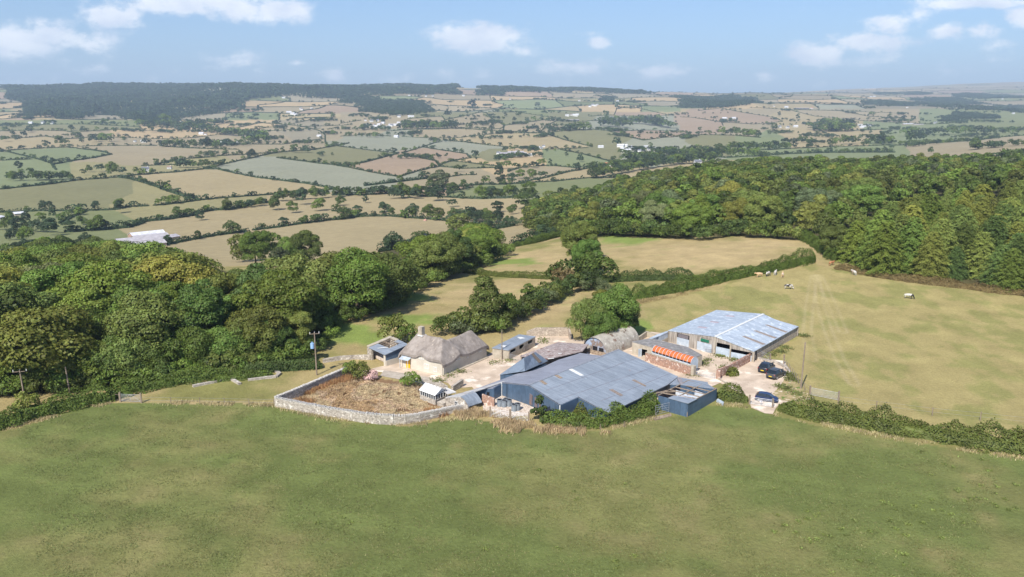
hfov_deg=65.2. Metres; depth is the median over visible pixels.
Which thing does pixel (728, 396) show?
hedge
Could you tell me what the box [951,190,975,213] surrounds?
conifer
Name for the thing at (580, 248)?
tree
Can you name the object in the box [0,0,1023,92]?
sky
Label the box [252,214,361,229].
hedgerow
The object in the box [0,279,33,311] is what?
tree
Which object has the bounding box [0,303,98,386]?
tree
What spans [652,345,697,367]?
curved roof trailer
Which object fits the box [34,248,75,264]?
tree
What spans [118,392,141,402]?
field gate
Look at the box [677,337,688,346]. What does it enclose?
door
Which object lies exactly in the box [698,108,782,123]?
hedgerow
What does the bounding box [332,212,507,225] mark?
hedgerow
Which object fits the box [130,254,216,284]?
tree
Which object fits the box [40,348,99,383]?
tree
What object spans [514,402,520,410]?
grey drum
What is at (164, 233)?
barn
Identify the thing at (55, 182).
hedgerow
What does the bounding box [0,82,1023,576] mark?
ground
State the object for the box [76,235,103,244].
tree
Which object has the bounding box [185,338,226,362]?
tree
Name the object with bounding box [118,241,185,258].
tree
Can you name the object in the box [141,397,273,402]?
wire fence
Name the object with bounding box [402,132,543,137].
hedgerow
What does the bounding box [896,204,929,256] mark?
conifer
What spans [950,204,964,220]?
conifer
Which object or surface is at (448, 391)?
lean to shelter
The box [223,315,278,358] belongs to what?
tree
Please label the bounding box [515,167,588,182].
hedgerow
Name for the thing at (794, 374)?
wire fence
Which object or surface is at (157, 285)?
tree
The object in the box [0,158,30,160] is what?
hedgerow
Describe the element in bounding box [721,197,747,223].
tree
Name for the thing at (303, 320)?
tree
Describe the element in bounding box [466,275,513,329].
tree
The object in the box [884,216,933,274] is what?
conifer
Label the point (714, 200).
tree
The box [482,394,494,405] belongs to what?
wall
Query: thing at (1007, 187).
conifer
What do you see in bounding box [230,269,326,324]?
tree
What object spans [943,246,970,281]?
conifer
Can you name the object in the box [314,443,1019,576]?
meadow weeds
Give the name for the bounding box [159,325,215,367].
tree
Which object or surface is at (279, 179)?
hedgerow
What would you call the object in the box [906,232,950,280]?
conifer
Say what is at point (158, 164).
hedgerow
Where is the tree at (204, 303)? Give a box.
[166,278,228,337]
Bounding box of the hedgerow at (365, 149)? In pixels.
[336,145,394,152]
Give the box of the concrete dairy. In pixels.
[632,338,701,366]
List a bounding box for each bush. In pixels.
[572,401,588,418]
[608,400,625,413]
[638,389,661,410]
[1008,427,1023,440]
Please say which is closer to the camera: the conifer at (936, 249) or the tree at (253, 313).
the tree at (253, 313)
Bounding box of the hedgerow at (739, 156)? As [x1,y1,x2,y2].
[718,155,770,157]
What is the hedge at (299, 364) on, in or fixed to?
on the ground at (946, 352)
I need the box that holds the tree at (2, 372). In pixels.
[0,340,49,387]
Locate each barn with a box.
[12,211,23,215]
[115,235,161,242]
[127,229,164,237]
[130,239,166,245]
[131,232,167,236]
[160,234,179,239]
[474,349,677,417]
[499,152,526,154]
[668,310,798,361]
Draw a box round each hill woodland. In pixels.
[0,81,369,118]
[11,110,41,115]
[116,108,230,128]
[329,83,463,94]
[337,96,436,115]
[473,85,654,94]
[573,94,617,102]
[672,93,763,107]
[860,99,1023,112]
[873,91,932,94]
[909,96,986,104]
[940,110,1000,121]
[951,92,1023,98]
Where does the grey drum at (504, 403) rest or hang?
on the ground at (946, 352)
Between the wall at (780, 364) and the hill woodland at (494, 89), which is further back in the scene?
the hill woodland at (494, 89)
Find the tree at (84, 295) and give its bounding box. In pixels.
[52,286,113,328]
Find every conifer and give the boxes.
[835,220,870,265]
[849,209,902,272]
[851,217,871,252]
[857,221,909,275]
[876,202,901,235]
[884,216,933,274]
[892,214,916,270]
[895,196,927,223]
[896,202,925,235]
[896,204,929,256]
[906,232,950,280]
[913,194,923,216]
[916,218,968,278]
[917,193,928,208]
[919,193,946,226]
[927,212,950,236]
[928,198,955,224]
[940,190,951,204]
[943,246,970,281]
[948,207,980,251]
[949,222,983,277]
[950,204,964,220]
[951,187,972,212]
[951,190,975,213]
[953,199,971,215]
[957,231,1000,278]
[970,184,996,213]
[971,201,991,232]
[972,194,988,211]
[972,197,995,221]
[974,244,1018,288]
[975,215,1011,256]
[976,214,991,232]
[983,213,1009,265]
[988,248,1023,293]
[992,201,1004,212]
[993,182,1020,206]
[994,204,1016,225]
[996,236,1023,286]
[997,200,1022,221]
[998,196,1021,213]
[1004,221,1023,246]
[1005,206,1023,238]
[1006,233,1023,269]
[1009,180,1023,199]
[1018,194,1023,205]
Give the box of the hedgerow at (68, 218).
[58,209,86,223]
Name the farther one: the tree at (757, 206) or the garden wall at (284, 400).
the tree at (757, 206)
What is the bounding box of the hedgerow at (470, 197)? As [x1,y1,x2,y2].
[332,192,517,198]
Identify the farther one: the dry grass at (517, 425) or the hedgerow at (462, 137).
the hedgerow at (462, 137)
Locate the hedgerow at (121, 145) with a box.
[77,145,156,146]
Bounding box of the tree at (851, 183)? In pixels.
[830,180,862,203]
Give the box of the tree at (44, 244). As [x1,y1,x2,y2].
[20,242,55,248]
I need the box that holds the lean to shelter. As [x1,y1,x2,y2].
[439,381,455,396]
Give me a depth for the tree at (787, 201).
364.76 m
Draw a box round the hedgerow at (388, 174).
[336,164,397,176]
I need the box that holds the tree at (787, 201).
[776,191,794,222]
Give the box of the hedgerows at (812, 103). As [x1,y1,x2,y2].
[0,87,1023,119]
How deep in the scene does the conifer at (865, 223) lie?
267.75 m
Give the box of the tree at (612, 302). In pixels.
[591,282,641,328]
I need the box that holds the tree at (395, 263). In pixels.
[357,251,426,303]
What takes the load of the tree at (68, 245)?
on the ground at (946, 352)
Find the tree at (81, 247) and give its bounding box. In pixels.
[62,243,103,253]
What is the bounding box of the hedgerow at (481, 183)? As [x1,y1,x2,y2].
[331,181,526,194]
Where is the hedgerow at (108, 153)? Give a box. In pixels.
[53,147,112,163]
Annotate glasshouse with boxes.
[419,382,446,404]
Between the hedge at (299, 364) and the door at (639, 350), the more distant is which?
the door at (639, 350)
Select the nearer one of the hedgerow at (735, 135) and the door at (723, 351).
the door at (723, 351)
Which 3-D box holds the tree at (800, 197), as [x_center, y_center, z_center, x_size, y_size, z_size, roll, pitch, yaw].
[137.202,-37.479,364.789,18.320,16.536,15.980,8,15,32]
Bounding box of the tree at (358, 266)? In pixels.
[320,246,390,307]
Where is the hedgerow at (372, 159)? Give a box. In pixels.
[346,152,398,165]
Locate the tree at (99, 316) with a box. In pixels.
[73,308,116,341]
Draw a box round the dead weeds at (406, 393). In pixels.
[301,378,440,414]
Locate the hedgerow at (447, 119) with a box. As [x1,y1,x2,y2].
[409,112,480,119]
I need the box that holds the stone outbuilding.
[445,379,509,410]
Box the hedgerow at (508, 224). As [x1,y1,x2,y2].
[487,221,514,229]
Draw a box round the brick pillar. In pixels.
[716,369,720,378]
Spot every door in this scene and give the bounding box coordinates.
[638,349,641,356]
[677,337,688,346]
[697,341,711,352]
[716,347,729,356]
[731,352,751,361]
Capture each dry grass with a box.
[2,398,1023,460]
[452,405,610,436]
[636,285,715,302]
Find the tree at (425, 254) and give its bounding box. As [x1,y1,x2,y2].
[409,238,456,275]
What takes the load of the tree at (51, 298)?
on the ground at (946, 352)
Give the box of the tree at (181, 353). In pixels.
[165,338,187,365]
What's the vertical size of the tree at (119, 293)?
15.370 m
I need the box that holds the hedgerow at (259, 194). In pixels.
[200,186,332,199]
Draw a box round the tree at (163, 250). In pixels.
[158,247,183,253]
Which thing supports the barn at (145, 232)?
on the ground at (946, 352)
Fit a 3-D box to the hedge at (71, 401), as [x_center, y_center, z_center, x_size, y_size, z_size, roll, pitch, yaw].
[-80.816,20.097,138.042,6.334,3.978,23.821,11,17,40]
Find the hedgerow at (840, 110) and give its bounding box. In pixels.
[792,109,890,112]
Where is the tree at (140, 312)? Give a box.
[98,289,185,357]
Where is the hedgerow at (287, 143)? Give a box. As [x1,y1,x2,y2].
[249,138,323,144]
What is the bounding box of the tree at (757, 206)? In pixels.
[742,192,778,223]
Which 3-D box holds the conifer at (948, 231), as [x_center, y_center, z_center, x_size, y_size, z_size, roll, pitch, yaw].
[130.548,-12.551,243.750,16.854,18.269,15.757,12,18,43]
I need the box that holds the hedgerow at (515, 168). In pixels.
[507,164,589,171]
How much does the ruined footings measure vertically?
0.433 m
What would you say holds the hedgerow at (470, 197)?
on the ground at (946, 352)
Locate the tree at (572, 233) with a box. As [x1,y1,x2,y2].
[560,220,598,255]
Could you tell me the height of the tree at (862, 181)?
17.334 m
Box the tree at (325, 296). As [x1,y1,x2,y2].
[304,286,331,313]
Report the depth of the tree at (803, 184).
408.03 m
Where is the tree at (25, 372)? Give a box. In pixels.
[0,352,43,389]
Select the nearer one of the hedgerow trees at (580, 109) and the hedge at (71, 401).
the hedge at (71, 401)
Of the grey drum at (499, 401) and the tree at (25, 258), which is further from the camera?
the tree at (25, 258)
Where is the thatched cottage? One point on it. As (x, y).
(421, 350)
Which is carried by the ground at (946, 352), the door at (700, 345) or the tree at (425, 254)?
the tree at (425, 254)
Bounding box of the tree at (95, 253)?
[51,250,104,262]
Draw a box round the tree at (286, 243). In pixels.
[273,236,300,260]
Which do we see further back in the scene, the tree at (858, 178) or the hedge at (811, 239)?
the tree at (858, 178)
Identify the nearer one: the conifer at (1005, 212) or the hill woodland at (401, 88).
the conifer at (1005, 212)
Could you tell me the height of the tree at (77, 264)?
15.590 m
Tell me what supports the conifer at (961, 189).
on the ground at (946, 352)
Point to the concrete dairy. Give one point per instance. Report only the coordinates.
(639, 347)
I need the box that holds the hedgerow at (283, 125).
[256,119,311,128]
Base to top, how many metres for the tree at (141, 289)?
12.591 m
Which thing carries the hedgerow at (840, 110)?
on the ground at (946, 352)
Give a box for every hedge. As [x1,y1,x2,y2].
[0,382,117,430]
[105,362,250,398]
[243,355,322,373]
[462,264,551,279]
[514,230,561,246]
[539,399,658,428]
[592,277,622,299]
[601,267,693,282]
[631,247,815,299]
[717,381,747,403]
[777,393,1023,456]
[793,229,843,260]
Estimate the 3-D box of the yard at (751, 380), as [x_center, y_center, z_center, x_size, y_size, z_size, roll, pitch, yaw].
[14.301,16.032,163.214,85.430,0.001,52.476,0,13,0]
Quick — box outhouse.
[367,336,406,365]
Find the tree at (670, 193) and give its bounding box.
[656,189,684,202]
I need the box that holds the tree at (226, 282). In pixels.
[192,272,242,318]
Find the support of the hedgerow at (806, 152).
on the ground at (946, 352)
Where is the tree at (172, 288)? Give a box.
[156,281,190,318]
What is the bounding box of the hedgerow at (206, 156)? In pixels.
[154,153,245,164]
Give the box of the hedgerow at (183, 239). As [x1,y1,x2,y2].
[166,228,249,244]
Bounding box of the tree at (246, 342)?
[210,326,256,355]
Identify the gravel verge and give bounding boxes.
[773,378,809,400]
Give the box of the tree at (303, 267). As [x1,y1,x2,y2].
[257,252,335,291]
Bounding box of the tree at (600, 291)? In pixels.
[591,289,606,295]
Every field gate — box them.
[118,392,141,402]
[489,407,510,417]
[509,409,529,420]
[655,403,668,414]
[748,395,773,407]
[809,385,839,400]
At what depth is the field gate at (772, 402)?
141.89 m
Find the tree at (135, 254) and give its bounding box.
[130,251,142,262]
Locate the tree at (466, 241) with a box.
[445,230,473,260]
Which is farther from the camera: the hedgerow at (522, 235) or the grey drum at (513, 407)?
the hedgerow at (522, 235)
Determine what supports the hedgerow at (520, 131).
on the ground at (946, 352)
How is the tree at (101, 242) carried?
on the ground at (946, 352)
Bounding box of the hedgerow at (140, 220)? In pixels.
[64,207,207,232]
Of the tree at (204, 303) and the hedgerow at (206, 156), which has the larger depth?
the hedgerow at (206, 156)
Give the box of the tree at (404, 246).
[393,233,440,258]
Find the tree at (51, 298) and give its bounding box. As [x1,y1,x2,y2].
[0,281,60,312]
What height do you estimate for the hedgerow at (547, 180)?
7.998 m
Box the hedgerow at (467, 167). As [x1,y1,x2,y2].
[440,165,493,168]
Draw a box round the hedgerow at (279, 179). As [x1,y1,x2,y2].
[204,167,331,187]
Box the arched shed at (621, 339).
[584,326,638,355]
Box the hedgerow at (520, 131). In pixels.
[392,128,643,139]
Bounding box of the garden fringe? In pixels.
[362,377,420,391]
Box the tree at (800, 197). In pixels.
[793,188,833,210]
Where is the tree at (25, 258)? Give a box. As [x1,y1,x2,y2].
[0,250,41,266]
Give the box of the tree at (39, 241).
[22,238,50,245]
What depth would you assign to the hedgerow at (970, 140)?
2270.40 m
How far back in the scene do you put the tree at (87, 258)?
235.04 m
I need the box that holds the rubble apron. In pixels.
[483,396,531,415]
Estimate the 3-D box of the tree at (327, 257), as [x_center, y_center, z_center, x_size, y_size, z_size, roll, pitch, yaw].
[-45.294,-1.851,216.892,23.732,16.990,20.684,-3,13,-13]
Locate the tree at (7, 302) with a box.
[0,288,43,342]
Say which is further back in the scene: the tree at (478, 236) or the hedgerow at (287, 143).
the hedgerow at (287, 143)
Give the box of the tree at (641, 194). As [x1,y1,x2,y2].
[631,190,651,207]
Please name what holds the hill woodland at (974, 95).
on the ground at (946, 352)
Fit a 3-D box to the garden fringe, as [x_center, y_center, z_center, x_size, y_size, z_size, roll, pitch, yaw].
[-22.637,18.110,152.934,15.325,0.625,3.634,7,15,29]
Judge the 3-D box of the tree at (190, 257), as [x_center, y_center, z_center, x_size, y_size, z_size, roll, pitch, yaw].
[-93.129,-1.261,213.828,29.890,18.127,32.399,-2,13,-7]
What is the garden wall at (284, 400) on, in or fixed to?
on the ground at (946, 352)
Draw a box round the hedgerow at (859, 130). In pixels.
[828,127,900,131]
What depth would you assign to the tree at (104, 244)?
341.70 m
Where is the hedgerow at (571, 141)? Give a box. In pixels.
[550,135,592,146]
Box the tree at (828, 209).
[817,205,835,233]
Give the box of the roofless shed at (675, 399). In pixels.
[652,380,716,416]
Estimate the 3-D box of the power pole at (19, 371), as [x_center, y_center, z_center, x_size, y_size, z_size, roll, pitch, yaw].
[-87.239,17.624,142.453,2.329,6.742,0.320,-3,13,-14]
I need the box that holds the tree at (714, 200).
[689,194,720,217]
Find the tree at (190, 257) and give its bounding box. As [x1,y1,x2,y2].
[112,251,224,281]
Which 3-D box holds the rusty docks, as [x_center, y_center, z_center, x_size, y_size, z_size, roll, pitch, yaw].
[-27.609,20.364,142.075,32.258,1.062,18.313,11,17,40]
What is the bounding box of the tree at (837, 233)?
[818,224,851,252]
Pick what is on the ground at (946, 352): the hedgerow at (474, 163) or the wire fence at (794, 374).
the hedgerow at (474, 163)
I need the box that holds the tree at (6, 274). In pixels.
[0,266,25,282]
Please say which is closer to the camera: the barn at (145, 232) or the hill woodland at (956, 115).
the barn at (145, 232)
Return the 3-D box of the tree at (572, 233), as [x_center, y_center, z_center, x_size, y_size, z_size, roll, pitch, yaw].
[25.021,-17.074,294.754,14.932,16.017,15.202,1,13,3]
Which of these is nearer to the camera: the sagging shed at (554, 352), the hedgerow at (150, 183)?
the sagging shed at (554, 352)
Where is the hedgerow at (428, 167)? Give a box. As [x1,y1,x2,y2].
[401,152,439,175]
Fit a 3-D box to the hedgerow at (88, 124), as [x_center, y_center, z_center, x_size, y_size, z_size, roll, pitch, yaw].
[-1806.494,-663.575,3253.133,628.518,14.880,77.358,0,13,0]
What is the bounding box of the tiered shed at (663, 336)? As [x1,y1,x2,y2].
[650,331,667,341]
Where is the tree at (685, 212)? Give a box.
[670,202,714,235]
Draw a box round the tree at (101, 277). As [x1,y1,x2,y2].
[42,258,155,303]
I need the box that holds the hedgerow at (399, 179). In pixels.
[364,175,428,185]
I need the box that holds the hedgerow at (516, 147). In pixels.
[447,140,588,149]
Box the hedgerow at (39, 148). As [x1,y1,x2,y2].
[1,146,76,150]
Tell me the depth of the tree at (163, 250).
245.29 m
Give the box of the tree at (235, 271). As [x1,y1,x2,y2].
[225,268,245,287]
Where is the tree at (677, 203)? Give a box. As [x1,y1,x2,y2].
[668,199,686,220]
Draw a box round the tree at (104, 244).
[100,240,123,247]
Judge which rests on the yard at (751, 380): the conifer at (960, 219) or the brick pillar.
the brick pillar
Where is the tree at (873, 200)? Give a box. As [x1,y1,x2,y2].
[840,184,886,211]
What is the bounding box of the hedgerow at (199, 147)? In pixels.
[159,145,238,149]
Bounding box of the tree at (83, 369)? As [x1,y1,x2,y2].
[66,357,99,378]
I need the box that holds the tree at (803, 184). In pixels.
[788,182,808,188]
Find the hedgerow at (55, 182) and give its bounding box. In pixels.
[0,142,349,189]
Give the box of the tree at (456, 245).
[419,231,468,275]
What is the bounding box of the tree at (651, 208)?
[638,199,673,225]
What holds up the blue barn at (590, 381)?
on the yard at (751, 380)
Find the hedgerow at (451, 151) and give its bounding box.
[424,147,471,163]
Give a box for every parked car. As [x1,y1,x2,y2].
[755,391,778,402]
[758,361,774,372]
[766,366,785,379]
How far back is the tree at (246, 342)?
160.49 m
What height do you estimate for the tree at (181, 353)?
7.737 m
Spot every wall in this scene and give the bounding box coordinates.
[274,367,463,424]
[322,354,369,362]
[451,379,463,390]
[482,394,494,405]
[526,327,570,339]
[639,331,656,339]
[645,352,695,375]
[718,353,751,376]
[758,357,789,371]
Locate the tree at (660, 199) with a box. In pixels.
[638,192,676,219]
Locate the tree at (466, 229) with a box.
[461,226,480,236]
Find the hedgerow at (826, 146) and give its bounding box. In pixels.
[737,144,890,151]
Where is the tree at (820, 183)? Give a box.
[814,180,826,189]
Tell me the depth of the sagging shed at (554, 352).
166.92 m
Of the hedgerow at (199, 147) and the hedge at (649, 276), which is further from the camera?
the hedgerow at (199, 147)
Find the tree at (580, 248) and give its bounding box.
[570,238,603,268]
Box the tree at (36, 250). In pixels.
[25,244,82,258]
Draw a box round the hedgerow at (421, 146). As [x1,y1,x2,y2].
[403,141,440,151]
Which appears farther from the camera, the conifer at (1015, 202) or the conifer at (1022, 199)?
the conifer at (1022, 199)
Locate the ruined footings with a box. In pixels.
[192,370,280,387]
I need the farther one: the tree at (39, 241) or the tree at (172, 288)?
the tree at (39, 241)
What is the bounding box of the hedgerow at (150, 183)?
[118,174,201,198]
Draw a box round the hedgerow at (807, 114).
[750,107,864,120]
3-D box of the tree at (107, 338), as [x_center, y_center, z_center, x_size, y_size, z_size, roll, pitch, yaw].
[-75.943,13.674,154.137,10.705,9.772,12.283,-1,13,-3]
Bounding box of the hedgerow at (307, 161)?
[276,156,341,165]
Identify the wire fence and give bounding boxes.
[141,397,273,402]
[785,359,808,390]
[838,395,1015,420]
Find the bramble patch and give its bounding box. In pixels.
[207,368,272,381]
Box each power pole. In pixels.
[12,369,26,402]
[65,367,69,389]
[309,332,319,374]
[800,342,805,388]
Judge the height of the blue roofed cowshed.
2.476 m
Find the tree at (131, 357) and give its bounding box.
[97,336,155,375]
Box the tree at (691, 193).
[686,189,698,200]
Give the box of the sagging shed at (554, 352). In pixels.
[520,342,587,364]
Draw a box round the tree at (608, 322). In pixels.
[582,312,618,336]
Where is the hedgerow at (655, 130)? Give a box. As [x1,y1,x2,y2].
[623,130,683,130]
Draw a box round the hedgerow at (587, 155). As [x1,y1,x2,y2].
[560,149,608,160]
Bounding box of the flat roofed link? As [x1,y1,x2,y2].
[669,377,713,394]
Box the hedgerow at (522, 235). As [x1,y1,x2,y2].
[509,226,562,244]
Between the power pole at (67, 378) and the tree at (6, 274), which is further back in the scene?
the tree at (6, 274)
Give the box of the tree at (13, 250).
[0,248,40,263]
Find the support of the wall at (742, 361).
on the yard at (751, 380)
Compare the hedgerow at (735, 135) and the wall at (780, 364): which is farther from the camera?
the hedgerow at (735, 135)
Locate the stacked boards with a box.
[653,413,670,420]
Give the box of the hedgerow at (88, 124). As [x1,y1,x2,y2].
[13,123,138,126]
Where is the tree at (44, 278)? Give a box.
[16,265,80,296]
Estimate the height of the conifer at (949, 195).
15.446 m
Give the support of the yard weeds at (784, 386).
on the yard at (751, 380)
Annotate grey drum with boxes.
[497,398,502,406]
[501,399,506,406]
[507,398,511,406]
[511,403,516,411]
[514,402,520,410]
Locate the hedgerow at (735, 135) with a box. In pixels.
[693,134,760,137]
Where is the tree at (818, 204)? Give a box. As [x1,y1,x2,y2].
[799,194,832,229]
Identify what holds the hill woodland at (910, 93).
on the ground at (946, 352)
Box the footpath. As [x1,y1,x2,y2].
[380,370,438,384]
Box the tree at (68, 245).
[49,241,77,248]
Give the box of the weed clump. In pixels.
[725,366,738,376]
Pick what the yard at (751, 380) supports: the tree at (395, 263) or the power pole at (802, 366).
the power pole at (802, 366)
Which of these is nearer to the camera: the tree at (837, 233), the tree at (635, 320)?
the tree at (635, 320)
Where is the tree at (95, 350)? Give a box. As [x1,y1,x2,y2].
[69,339,130,384]
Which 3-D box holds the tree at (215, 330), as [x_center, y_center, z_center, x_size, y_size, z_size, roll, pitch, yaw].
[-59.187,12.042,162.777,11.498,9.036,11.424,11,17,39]
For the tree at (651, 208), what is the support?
on the ground at (946, 352)
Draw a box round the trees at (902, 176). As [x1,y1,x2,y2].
[0,92,1023,421]
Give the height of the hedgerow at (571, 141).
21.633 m
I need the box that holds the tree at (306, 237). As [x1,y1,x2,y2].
[286,229,323,259]
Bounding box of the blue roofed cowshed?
[492,334,535,359]
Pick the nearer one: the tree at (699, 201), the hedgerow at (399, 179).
the tree at (699, 201)
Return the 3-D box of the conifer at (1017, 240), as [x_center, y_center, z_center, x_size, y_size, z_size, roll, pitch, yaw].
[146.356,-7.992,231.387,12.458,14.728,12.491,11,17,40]
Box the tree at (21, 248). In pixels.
[4,246,31,252]
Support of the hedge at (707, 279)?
on the ground at (946, 352)
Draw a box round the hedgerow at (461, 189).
[447,186,473,194]
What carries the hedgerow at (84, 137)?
on the ground at (946, 352)
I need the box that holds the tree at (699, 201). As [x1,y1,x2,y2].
[691,194,712,227]
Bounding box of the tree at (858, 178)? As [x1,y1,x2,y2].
[848,176,860,184]
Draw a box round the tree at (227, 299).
[223,294,248,316]
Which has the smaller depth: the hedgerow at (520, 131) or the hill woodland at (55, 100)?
the hedgerow at (520, 131)
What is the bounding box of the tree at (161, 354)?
[125,344,170,371]
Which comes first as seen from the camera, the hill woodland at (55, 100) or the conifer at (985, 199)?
the conifer at (985, 199)
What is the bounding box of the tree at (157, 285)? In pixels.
[142,280,168,289]
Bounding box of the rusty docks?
[294,373,448,420]
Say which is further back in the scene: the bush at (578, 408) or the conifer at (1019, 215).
the conifer at (1019, 215)
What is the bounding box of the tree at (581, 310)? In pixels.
[564,297,606,339]
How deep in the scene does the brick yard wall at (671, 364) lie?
161.70 m
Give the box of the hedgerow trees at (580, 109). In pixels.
[0,86,1023,119]
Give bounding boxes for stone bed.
[437,399,445,406]
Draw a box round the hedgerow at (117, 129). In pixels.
[81,129,156,131]
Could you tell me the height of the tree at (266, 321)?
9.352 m
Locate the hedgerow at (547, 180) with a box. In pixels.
[521,172,622,182]
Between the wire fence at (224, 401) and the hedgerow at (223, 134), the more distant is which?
the hedgerow at (223, 134)
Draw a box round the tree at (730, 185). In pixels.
[715,180,741,195]
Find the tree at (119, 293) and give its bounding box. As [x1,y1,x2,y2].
[102,285,191,333]
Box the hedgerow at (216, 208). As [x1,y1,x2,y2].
[208,201,267,210]
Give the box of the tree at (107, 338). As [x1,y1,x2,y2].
[88,333,141,372]
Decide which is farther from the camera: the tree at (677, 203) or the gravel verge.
the tree at (677, 203)
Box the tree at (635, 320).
[618,306,640,326]
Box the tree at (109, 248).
[100,244,120,256]
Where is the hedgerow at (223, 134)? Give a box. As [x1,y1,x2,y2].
[161,128,317,138]
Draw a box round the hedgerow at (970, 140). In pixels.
[894,134,1023,145]
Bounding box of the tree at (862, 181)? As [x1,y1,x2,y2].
[859,178,885,207]
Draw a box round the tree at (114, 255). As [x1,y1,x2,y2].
[101,251,133,262]
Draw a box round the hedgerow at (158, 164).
[141,164,178,165]
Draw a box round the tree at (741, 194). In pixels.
[731,190,758,200]
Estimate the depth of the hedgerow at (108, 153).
1873.39 m
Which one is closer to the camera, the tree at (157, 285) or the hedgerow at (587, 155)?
the tree at (157, 285)
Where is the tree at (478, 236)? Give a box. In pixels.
[464,227,496,255]
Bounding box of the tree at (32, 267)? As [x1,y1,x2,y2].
[21,261,63,275]
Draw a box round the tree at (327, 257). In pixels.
[314,251,386,304]
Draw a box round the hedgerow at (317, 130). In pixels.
[290,124,328,146]
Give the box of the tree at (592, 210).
[584,201,601,220]
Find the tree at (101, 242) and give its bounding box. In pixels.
[90,239,126,247]
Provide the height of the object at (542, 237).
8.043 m
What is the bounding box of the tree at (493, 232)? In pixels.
[454,222,505,246]
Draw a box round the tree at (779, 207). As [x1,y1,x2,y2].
[761,194,785,226]
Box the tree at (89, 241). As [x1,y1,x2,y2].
[82,240,97,243]
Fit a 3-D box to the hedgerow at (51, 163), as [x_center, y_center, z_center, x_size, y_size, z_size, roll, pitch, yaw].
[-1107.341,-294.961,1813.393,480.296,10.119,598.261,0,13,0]
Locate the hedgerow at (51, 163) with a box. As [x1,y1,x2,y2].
[0,151,56,169]
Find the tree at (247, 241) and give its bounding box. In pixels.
[238,230,271,262]
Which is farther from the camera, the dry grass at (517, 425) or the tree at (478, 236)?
the tree at (478, 236)
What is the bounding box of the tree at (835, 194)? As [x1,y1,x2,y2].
[827,190,843,201]
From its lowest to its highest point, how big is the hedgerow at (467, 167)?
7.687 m
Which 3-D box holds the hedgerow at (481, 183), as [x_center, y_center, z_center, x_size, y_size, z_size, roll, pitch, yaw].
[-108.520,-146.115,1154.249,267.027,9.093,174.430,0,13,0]
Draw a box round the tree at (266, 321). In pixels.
[253,319,273,350]
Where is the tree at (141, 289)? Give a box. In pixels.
[97,286,154,307]
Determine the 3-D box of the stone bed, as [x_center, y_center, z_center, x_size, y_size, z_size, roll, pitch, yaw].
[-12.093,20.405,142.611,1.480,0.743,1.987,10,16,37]
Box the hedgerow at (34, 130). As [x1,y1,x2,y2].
[1,130,80,136]
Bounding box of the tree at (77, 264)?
[46,261,87,289]
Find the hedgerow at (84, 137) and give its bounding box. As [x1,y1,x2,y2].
[0,136,160,138]
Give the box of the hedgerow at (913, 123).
[875,121,948,123]
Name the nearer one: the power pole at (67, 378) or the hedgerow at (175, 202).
the power pole at (67, 378)
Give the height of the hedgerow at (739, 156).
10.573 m
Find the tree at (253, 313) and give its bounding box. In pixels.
[224,303,290,353]
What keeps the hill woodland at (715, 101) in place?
on the ground at (946, 352)
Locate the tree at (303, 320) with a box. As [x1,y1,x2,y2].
[287,311,315,345]
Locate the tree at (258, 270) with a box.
[230,262,287,309]
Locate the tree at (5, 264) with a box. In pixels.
[0,261,29,270]
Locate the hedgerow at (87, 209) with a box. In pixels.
[0,203,148,212]
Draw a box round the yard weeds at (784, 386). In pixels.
[429,332,812,395]
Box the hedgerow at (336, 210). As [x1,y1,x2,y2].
[332,207,365,214]
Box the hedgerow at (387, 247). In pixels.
[376,235,428,251]
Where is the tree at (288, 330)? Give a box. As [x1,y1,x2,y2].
[264,324,301,351]
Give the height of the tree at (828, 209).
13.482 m
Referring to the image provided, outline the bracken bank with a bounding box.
[833,264,1023,295]
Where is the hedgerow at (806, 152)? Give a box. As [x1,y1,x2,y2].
[771,150,895,154]
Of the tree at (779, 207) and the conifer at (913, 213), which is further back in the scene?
the tree at (779, 207)
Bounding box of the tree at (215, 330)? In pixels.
[193,325,247,361]
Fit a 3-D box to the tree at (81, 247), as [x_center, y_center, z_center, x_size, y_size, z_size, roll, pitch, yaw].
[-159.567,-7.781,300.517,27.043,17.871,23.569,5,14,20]
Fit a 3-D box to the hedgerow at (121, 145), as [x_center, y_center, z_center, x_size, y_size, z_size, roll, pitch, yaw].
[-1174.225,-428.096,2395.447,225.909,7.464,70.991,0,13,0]
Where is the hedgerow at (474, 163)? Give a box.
[453,160,494,165]
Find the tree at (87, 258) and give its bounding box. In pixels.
[43,252,103,265]
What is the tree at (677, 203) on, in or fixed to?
on the ground at (946, 352)
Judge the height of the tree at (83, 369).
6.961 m
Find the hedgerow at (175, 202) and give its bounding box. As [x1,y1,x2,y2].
[153,198,200,205]
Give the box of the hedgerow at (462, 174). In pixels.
[451,173,476,176]
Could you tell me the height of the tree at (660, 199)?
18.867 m
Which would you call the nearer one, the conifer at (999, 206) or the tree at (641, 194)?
the conifer at (999, 206)
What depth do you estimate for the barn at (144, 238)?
594.60 m
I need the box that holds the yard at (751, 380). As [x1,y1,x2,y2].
[372,332,812,413]

